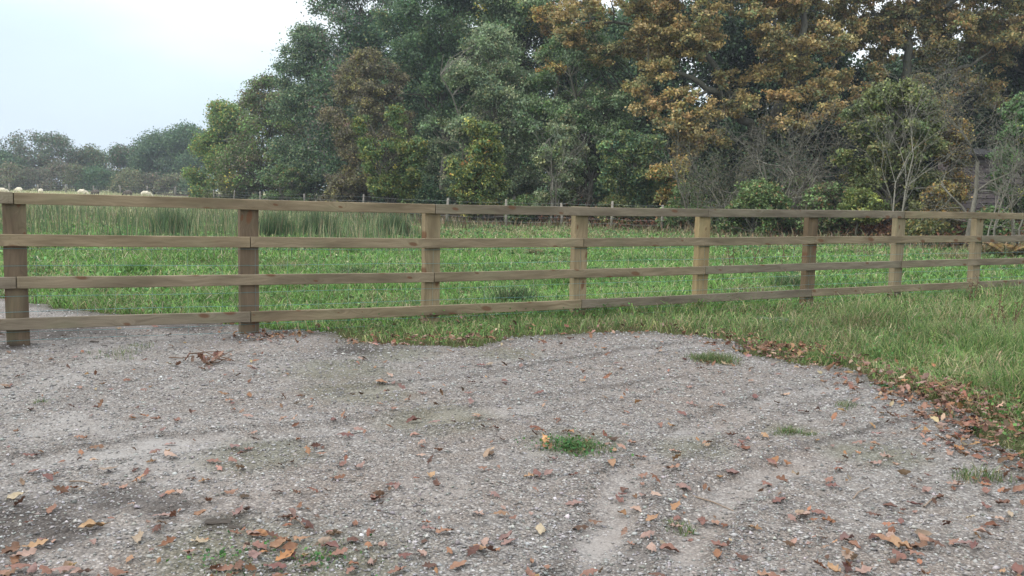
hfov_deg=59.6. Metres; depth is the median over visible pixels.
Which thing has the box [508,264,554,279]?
grass tussock
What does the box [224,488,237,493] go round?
fallen leaf
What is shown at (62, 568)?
fallen leaf
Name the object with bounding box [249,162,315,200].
bramble bush
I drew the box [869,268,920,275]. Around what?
grass tussock
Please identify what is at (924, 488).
fallen leaf
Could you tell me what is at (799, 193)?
hawthorn bush
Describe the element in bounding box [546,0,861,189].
oak tree
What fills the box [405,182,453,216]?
bramble bush
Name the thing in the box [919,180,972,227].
oak sapling
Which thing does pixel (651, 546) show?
fallen leaf
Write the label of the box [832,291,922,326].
grass tussock
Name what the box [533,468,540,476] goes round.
fallen leaf
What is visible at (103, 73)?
sky
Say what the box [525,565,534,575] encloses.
fallen leaf
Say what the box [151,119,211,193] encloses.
field tree
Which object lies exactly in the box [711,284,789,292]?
grass tussock
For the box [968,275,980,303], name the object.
dock stalk
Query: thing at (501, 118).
shade tree
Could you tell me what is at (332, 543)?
fallen leaf
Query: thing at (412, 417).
fallen leaf
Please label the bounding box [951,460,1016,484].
weed tuft
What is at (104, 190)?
hedge bush
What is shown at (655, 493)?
fallen leaf
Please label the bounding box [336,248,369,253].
grass tussock
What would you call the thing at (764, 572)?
fallen leaf
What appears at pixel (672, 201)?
bramble bush
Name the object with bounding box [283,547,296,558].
fallen leaf
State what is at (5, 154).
field tree
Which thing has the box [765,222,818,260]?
dock stalk
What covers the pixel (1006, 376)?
grass tussock
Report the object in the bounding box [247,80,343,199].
shade tree
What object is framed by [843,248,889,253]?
grass tussock
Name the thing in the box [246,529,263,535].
fallen leaf
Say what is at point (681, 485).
fallen leaf
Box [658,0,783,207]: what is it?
shade tree
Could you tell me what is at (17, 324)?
timber fence
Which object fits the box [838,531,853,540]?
fallen leaf
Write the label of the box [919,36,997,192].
shade tree
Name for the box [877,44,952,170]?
shade tree
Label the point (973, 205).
hawthorn tree
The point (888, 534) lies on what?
fallen leaf
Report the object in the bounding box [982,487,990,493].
fallen leaf
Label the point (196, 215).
rushes
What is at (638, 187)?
apple tree
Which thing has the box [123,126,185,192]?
field tree
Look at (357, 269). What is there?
grass tussock
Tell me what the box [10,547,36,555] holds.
fallen leaf
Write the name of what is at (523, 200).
bramble bush
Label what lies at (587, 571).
fallen leaf
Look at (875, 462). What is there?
fallen leaf
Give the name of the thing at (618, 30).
shade tree
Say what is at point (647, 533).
fallen leaf
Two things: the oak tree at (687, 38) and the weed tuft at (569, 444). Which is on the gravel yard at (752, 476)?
the weed tuft at (569, 444)
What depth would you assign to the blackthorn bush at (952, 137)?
32.32 m
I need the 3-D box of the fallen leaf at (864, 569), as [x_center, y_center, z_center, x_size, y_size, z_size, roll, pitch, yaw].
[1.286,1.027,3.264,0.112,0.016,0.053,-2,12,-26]
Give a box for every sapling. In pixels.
[522,116,603,221]
[524,0,580,190]
[644,127,740,224]
[644,153,694,227]
[837,50,1022,210]
[919,125,1023,246]
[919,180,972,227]
[971,103,1023,245]
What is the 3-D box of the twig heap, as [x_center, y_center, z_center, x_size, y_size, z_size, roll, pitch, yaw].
[-2.370,0.529,6.866,0.476,0.102,0.295,-1,7,-25]
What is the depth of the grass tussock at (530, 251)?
20.64 m
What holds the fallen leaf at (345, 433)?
on the gravel yard at (752, 476)
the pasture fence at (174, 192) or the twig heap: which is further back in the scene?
the pasture fence at (174, 192)
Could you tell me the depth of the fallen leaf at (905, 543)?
3.48 m
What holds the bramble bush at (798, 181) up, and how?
on the ground at (674, 332)
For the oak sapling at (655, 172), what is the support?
on the ground at (674, 332)
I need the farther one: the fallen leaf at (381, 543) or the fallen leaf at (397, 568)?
the fallen leaf at (381, 543)
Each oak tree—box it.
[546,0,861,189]
[821,0,1023,188]
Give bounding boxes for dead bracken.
[538,197,1023,247]
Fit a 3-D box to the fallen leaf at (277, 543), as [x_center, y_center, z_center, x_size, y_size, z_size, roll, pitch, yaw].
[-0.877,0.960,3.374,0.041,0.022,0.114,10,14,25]
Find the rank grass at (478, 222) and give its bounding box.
[261,210,1023,257]
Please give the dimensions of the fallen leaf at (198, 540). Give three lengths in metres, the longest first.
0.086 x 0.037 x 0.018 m
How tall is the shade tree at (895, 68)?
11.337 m
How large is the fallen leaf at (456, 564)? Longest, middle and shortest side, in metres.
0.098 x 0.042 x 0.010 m
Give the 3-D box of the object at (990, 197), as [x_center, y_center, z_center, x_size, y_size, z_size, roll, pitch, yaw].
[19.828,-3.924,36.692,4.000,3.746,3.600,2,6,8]
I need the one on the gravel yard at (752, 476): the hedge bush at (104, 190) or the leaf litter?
the leaf litter
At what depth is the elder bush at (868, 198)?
30.60 m
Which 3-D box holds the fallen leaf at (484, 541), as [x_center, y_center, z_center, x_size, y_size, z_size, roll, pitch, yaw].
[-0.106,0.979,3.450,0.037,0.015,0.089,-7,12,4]
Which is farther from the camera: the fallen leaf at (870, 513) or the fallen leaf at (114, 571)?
the fallen leaf at (870, 513)
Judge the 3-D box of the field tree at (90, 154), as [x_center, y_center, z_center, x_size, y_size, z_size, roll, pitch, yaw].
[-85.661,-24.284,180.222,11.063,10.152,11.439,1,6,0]
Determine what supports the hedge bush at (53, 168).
on the ground at (674, 332)
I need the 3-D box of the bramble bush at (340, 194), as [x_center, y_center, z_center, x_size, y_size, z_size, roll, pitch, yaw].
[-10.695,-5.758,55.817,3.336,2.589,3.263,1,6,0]
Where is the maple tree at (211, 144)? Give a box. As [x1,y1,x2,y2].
[180,94,266,197]
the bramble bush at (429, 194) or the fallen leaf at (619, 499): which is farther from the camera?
the bramble bush at (429, 194)
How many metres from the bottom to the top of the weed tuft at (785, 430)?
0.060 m
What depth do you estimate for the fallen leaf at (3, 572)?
3.10 m
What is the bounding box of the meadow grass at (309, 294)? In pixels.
[0,211,1023,331]
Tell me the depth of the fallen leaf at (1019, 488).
4.21 m
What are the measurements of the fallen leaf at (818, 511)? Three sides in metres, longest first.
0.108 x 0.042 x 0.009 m
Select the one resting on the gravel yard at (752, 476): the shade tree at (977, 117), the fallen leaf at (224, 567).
the fallen leaf at (224, 567)
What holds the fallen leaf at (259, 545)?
on the gravel yard at (752, 476)
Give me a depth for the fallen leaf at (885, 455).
4.71 m
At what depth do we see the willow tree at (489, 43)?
48.17 m
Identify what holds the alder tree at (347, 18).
on the ground at (674, 332)
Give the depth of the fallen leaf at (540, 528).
3.58 m
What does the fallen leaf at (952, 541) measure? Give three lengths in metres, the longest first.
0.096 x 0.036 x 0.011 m
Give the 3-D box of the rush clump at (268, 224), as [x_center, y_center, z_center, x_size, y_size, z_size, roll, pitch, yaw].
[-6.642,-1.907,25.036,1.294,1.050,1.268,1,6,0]
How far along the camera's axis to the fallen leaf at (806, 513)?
3.82 m
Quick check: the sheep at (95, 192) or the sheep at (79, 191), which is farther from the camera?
the sheep at (95, 192)
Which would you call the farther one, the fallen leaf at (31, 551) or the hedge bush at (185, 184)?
the hedge bush at (185, 184)
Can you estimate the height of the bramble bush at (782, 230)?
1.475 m
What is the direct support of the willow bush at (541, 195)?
on the ground at (674, 332)
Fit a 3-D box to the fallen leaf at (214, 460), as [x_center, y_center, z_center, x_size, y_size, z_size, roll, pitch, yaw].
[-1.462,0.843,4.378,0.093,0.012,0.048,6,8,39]
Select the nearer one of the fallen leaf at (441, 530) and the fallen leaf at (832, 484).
the fallen leaf at (441, 530)
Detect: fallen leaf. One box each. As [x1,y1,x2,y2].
[0,569,9,574]
[1,541,19,553]
[5,563,30,568]
[6,491,24,498]
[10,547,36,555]
[18,538,47,546]
[27,562,36,574]
[39,565,52,573]
[42,473,52,480]
[46,501,56,512]
[51,565,81,572]
[69,567,92,573]
[79,519,109,527]
[87,444,103,448]
[97,466,116,469]
[109,567,131,575]
[125,554,133,561]
[131,530,143,542]
[151,524,160,533]
[152,512,170,515]
[164,450,176,455]
[190,536,210,542]
[192,506,210,515]
[207,458,220,461]
[211,564,233,570]
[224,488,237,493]
[232,504,242,515]
[232,559,244,569]
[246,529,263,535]
[248,549,261,558]
[252,540,268,549]
[263,562,286,568]
[269,536,287,547]
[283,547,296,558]
[293,536,314,540]
[299,561,318,566]
[301,518,313,528]
[320,540,338,547]
[326,547,347,555]
[337,432,352,436]
[346,566,353,573]
[347,536,360,541]
[354,461,364,467]
[370,494,386,498]
[378,539,384,546]
[385,565,405,573]
[398,552,411,558]
[406,415,420,422]
[417,548,426,555]
[421,524,436,528]
[427,471,434,476]
[433,478,439,485]
[435,527,458,532]
[447,560,466,569]
[466,545,479,556]
[481,537,488,545]
[489,491,499,496]
[499,530,511,539]
[501,538,514,544]
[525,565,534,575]
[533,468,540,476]
[535,523,544,534]
[544,469,553,474]
[565,499,582,504]
[579,568,597,575]
[588,519,602,523]
[607,458,615,465]
[615,494,623,501]
[629,506,641,511]
[638,472,647,477]
[640,530,658,537]
[646,513,658,520]
[646,542,655,551]
[649,572,664,575]
[650,490,661,495]
[659,543,678,551]
[666,463,679,468]
[673,515,680,520]
[676,482,690,489]
[696,516,704,524]
[709,539,734,546]
[726,468,739,474]
[735,552,751,559]
[757,568,783,575]
[772,497,785,502]
[796,511,810,514]
[811,509,827,514]
[825,476,833,481]
[826,482,839,486]
[827,561,842,572]
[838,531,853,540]
[842,561,853,572]
[849,540,860,547]
[854,565,873,572]
[866,511,882,515]
[867,533,881,538]
[869,460,881,463]
[869,533,890,540]
[880,451,897,457]
[883,502,898,506]
[886,531,894,536]
[887,558,899,563]
[889,548,906,558]
[890,535,901,546]
[898,541,912,549]
[905,549,928,557]
[911,540,927,547]
[918,532,928,540]
[922,486,931,491]
[945,480,963,484]
[948,538,958,544]
[953,540,971,543]
[968,539,978,548]
[973,527,992,534]
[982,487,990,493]
[995,499,1009,503]
[1011,484,1023,491]
[1011,562,1023,573]
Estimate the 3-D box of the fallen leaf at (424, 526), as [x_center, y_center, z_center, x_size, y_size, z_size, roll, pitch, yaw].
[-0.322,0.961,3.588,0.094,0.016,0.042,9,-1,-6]
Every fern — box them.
[967,242,1008,254]
[983,242,1023,256]
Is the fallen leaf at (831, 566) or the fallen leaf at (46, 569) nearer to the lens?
the fallen leaf at (46, 569)
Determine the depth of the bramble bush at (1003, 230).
28.52 m
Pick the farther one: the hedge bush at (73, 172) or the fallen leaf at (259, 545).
the hedge bush at (73, 172)
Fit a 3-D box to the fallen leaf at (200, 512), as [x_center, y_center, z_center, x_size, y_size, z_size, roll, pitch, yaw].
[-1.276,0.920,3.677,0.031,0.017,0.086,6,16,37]
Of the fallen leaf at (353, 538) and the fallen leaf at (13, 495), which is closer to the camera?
the fallen leaf at (353, 538)
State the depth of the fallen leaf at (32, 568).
3.12 m
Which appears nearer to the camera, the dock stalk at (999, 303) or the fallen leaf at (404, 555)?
the fallen leaf at (404, 555)
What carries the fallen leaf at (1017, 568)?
on the gravel yard at (752, 476)
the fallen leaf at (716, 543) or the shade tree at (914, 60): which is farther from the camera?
the shade tree at (914, 60)
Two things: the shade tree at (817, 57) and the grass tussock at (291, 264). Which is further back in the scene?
the shade tree at (817, 57)
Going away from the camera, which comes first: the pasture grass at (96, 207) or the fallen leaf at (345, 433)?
the fallen leaf at (345, 433)
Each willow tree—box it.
[413,21,543,218]
[505,23,643,206]
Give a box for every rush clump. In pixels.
[146,208,193,235]
[259,210,296,236]
[298,211,336,236]
[376,213,415,237]
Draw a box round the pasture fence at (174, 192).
[8,183,203,195]
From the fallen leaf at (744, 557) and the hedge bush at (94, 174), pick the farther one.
the hedge bush at (94, 174)
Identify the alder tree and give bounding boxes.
[245,19,349,198]
[292,0,417,200]
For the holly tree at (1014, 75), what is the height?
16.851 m
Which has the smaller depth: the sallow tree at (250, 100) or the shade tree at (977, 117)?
the shade tree at (977, 117)
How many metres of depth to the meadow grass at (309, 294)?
14.68 m
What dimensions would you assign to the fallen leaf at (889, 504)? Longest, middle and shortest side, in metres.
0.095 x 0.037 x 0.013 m
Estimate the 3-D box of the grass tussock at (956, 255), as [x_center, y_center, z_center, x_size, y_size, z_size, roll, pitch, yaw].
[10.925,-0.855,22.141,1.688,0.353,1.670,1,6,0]
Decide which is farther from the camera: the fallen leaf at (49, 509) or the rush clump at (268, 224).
the rush clump at (268, 224)
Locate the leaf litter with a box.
[0,306,1023,575]
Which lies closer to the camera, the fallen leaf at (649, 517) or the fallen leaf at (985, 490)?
the fallen leaf at (649, 517)
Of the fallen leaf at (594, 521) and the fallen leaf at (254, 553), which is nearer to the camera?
the fallen leaf at (254, 553)
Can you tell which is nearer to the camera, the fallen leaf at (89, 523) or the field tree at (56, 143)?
the fallen leaf at (89, 523)
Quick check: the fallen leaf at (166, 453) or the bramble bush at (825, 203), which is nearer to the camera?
the fallen leaf at (166, 453)
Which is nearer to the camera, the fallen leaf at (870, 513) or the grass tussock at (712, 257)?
the fallen leaf at (870, 513)
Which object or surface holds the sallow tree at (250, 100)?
on the ground at (674, 332)
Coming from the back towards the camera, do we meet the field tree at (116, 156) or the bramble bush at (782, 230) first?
the field tree at (116, 156)
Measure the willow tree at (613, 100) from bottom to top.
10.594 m
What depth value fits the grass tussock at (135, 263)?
13.95 m
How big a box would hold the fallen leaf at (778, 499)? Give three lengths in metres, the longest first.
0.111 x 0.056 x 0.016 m
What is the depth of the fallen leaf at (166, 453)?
4.42 m
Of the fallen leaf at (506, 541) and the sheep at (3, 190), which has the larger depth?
the sheep at (3, 190)
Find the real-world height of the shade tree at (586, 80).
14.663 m
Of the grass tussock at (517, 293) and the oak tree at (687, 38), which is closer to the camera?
the grass tussock at (517, 293)
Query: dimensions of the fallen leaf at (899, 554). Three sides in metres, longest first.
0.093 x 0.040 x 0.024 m
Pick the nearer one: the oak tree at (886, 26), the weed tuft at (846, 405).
the weed tuft at (846, 405)
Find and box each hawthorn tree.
[314,42,417,212]
[886,31,1023,245]
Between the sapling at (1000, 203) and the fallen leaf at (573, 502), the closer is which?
the fallen leaf at (573, 502)
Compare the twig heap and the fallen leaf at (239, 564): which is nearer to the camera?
the fallen leaf at (239, 564)
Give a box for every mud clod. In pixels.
[204,519,230,524]
[227,525,241,529]
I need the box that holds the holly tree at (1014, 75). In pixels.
[958,0,1023,123]
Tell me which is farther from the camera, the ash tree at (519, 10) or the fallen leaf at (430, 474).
the ash tree at (519, 10)
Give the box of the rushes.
[0,200,441,260]
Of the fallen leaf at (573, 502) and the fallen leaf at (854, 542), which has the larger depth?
the fallen leaf at (573, 502)
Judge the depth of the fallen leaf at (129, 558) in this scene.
3.23 m
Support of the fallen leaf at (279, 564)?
on the gravel yard at (752, 476)
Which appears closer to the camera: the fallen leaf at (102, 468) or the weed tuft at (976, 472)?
the fallen leaf at (102, 468)
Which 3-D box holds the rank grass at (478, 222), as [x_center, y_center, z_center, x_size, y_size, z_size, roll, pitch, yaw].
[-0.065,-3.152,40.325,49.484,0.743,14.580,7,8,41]
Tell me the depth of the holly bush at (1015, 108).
30.34 m
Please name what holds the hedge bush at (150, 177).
on the ground at (674, 332)
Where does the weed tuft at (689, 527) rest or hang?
on the gravel yard at (752, 476)
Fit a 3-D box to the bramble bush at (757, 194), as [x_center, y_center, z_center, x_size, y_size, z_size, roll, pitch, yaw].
[9.138,-2.930,33.586,2.976,2.542,2.774,4,6,23]
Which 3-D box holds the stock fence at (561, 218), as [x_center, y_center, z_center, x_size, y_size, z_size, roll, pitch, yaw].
[-13.576,-5.465,58.224,7.732,1.545,56.201,-3,7,-37]
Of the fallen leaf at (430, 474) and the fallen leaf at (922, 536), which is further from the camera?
the fallen leaf at (430, 474)
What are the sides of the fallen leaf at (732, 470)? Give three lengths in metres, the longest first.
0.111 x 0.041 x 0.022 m
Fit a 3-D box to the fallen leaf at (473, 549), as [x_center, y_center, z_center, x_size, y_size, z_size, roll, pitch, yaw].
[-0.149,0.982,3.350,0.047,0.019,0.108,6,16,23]
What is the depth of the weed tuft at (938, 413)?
5.71 m
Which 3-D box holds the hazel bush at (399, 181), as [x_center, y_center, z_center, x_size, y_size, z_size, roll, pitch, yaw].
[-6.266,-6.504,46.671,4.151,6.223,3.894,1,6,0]
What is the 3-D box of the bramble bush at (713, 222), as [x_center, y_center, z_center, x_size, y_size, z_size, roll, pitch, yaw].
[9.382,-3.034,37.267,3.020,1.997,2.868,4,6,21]
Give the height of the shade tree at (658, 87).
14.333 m
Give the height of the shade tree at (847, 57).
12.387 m
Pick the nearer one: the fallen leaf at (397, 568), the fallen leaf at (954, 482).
the fallen leaf at (397, 568)
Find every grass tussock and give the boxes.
[103,255,175,273]
[200,286,237,303]
[267,259,312,268]
[319,262,384,272]
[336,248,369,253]
[470,280,565,302]
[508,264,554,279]
[522,247,550,254]
[534,268,605,287]
[587,263,614,268]
[685,254,742,262]
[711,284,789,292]
[760,272,819,287]
[802,348,854,365]
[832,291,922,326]
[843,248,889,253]
[859,333,971,366]
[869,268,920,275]
[899,311,1009,347]
[931,249,987,258]
[940,313,1023,369]
[953,352,1023,403]
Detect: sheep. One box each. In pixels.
[0,188,8,191]
[14,187,22,191]
[77,189,88,193]
[90,190,98,194]
[122,190,131,195]
[141,191,152,195]
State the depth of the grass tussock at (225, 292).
10.38 m
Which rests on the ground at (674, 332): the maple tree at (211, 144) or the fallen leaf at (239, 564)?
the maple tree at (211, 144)
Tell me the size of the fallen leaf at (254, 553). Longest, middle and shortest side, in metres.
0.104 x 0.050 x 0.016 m
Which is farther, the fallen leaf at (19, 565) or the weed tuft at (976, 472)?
the weed tuft at (976, 472)
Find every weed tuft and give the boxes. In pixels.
[33,396,49,403]
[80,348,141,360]
[119,341,156,349]
[165,530,281,575]
[267,533,406,575]
[515,428,633,460]
[660,516,696,536]
[674,349,742,365]
[770,424,816,435]
[835,399,864,409]
[871,383,899,389]
[927,408,958,417]
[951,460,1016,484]
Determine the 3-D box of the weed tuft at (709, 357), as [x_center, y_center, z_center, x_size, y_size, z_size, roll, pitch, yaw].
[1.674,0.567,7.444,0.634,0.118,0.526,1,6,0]
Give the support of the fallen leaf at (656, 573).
on the gravel yard at (752, 476)
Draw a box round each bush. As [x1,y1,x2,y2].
[0,159,36,189]
[8,164,57,190]
[39,158,73,190]
[51,161,91,190]
[70,163,115,191]
[96,169,130,192]
[106,167,153,192]
[138,165,167,193]
[148,170,187,194]
[171,168,217,194]
[202,164,262,199]
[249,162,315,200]
[313,176,363,201]
[349,103,431,213]
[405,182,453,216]
[443,116,510,223]
[503,193,553,222]
[529,119,591,224]
[594,195,645,226]
[655,182,708,228]
[672,120,792,232]
[687,79,899,232]
[704,194,737,230]
[715,177,796,235]
[768,208,800,235]
[778,175,818,209]
[794,179,859,235]
[837,187,883,235]
[891,218,961,245]
[924,112,975,228]
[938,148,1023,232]
[960,203,1023,243]
[984,91,1023,226]
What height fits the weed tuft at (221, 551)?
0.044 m
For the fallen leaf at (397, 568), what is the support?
on the gravel yard at (752, 476)
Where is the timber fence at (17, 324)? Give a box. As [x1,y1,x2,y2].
[0,192,1023,345]
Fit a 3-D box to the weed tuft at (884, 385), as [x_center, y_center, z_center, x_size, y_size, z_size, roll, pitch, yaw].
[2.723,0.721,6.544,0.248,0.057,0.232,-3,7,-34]
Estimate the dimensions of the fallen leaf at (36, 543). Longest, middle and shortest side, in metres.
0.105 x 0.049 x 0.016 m
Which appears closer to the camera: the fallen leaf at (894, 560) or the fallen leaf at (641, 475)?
the fallen leaf at (894, 560)
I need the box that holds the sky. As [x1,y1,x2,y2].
[0,0,1016,191]
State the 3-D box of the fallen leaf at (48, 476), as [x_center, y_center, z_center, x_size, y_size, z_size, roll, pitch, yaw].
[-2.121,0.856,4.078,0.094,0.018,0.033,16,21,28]
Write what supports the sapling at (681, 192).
on the ground at (674, 332)
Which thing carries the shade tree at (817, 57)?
on the ground at (674, 332)
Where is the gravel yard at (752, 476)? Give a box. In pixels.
[0,298,1023,575]
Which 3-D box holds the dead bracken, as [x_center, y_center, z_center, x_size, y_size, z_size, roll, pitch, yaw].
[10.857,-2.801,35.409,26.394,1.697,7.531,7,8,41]
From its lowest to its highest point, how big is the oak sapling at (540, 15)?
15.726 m
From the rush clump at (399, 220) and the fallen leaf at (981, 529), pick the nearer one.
the fallen leaf at (981, 529)
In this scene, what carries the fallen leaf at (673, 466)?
on the gravel yard at (752, 476)
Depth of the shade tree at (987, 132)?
53.38 m
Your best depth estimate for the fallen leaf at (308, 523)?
3.56 m
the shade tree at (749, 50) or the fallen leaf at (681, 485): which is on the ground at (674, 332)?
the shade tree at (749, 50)
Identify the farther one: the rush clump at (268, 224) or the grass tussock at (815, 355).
the rush clump at (268, 224)
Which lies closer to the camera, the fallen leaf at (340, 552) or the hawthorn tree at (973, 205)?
the fallen leaf at (340, 552)
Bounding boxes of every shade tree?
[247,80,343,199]
[315,18,404,202]
[371,11,451,204]
[408,3,505,204]
[438,8,540,199]
[495,88,556,195]
[498,34,587,206]
[538,0,624,216]
[575,0,690,219]
[619,0,717,219]
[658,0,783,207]
[700,0,799,200]
[731,0,850,208]
[769,35,870,202]
[811,50,921,225]
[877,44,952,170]
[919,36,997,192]
[942,13,1017,156]
[978,50,1021,148]
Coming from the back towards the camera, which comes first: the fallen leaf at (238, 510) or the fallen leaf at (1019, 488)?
the fallen leaf at (1019, 488)
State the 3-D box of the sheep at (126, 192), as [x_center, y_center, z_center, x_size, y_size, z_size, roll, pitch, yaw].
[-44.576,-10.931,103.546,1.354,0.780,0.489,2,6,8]
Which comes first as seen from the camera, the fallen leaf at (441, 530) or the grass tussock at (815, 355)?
the fallen leaf at (441, 530)
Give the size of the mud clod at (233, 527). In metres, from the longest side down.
0.063 x 0.028 x 0.016 m
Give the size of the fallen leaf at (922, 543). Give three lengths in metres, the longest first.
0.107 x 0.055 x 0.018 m
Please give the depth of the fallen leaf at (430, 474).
4.25 m
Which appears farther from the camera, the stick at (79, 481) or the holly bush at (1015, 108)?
the holly bush at (1015, 108)
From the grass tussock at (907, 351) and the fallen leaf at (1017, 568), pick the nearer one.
the fallen leaf at (1017, 568)
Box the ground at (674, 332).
[0,186,1023,460]
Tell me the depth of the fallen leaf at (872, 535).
3.60 m
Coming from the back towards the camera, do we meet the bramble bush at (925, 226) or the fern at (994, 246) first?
the bramble bush at (925, 226)
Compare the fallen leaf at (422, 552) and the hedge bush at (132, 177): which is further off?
the hedge bush at (132, 177)
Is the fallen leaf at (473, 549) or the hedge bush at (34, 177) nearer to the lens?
the fallen leaf at (473, 549)
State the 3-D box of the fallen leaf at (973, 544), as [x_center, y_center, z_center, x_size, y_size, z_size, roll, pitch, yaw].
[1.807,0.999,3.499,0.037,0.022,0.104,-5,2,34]
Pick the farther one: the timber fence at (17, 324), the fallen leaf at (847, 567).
the timber fence at (17, 324)
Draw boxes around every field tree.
[0,129,79,170]
[0,147,30,181]
[61,143,114,170]
[102,140,162,179]
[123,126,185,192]
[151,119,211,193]
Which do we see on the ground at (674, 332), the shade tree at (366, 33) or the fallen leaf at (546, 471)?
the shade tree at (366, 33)
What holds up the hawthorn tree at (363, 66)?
on the ground at (674, 332)
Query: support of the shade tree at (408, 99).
on the ground at (674, 332)
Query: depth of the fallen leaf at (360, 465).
4.38 m
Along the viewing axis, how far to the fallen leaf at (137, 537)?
3.42 m
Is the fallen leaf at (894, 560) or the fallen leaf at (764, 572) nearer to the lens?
the fallen leaf at (764, 572)
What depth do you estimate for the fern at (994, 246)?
23.99 m
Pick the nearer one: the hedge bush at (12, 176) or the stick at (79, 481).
the stick at (79, 481)
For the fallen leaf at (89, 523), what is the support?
on the gravel yard at (752, 476)
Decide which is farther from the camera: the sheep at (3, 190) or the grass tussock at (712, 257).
the sheep at (3, 190)
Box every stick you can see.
[69,480,92,483]
[693,495,733,510]
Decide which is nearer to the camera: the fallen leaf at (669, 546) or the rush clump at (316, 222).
the fallen leaf at (669, 546)
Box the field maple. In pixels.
[823,74,966,230]
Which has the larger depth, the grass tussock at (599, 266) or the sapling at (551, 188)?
the sapling at (551, 188)
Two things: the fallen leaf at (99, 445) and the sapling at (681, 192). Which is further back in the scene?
the sapling at (681, 192)
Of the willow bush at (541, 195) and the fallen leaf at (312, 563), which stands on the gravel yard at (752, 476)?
the fallen leaf at (312, 563)
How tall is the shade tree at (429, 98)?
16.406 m
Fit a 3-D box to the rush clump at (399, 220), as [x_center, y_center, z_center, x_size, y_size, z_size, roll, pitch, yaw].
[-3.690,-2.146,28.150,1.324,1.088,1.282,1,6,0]
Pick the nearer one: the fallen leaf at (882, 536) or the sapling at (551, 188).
the fallen leaf at (882, 536)
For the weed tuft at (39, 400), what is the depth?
5.49 m
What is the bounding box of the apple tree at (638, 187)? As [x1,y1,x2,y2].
[594,124,670,221]
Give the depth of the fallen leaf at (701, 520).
3.77 m
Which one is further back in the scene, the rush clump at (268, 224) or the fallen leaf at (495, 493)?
the rush clump at (268, 224)
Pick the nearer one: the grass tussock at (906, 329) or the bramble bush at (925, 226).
the grass tussock at (906, 329)
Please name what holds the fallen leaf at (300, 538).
on the gravel yard at (752, 476)
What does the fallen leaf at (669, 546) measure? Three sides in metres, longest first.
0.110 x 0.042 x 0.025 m
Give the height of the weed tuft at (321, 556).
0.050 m
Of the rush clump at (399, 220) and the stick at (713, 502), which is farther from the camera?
the rush clump at (399, 220)
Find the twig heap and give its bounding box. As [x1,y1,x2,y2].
[169,348,233,366]
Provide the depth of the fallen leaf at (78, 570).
3.10 m
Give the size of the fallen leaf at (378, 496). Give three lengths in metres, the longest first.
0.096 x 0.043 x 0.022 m
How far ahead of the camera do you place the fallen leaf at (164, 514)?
3.65 m
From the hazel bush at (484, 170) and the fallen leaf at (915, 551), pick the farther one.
the hazel bush at (484, 170)
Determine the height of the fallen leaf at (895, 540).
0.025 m
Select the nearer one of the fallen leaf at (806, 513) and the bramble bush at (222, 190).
the fallen leaf at (806, 513)
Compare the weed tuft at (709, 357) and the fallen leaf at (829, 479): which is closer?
the fallen leaf at (829, 479)
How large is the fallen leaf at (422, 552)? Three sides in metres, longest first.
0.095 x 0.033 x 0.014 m
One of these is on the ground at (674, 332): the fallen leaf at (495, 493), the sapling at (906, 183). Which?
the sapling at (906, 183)
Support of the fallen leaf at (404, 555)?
on the gravel yard at (752, 476)
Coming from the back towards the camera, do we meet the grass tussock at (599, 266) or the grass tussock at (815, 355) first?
the grass tussock at (599, 266)
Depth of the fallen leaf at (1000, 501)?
4.02 m
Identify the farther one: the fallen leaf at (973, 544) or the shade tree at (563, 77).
the shade tree at (563, 77)
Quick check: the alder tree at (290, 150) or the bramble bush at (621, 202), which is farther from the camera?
the alder tree at (290, 150)
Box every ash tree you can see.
[362,0,531,188]
[443,0,562,199]
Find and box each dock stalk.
[721,229,785,276]
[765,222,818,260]
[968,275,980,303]
[987,294,1023,329]
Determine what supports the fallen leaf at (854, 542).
on the gravel yard at (752, 476)
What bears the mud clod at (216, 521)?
on the gravel yard at (752, 476)
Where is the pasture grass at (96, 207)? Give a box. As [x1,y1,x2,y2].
[0,189,391,217]
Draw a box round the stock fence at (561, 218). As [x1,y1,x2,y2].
[213,190,663,227]
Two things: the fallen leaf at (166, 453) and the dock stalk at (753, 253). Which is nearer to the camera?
the fallen leaf at (166, 453)
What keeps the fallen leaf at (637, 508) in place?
on the gravel yard at (752, 476)
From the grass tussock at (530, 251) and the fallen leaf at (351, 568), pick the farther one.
the grass tussock at (530, 251)
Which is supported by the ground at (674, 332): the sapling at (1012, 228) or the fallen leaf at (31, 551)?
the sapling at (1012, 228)
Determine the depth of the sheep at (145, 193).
100.37 m
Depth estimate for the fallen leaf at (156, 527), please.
3.50 m
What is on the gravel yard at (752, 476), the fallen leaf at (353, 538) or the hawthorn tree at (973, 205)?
the fallen leaf at (353, 538)
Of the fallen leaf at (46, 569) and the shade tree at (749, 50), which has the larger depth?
the shade tree at (749, 50)
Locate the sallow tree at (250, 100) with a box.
[209,68,322,197]

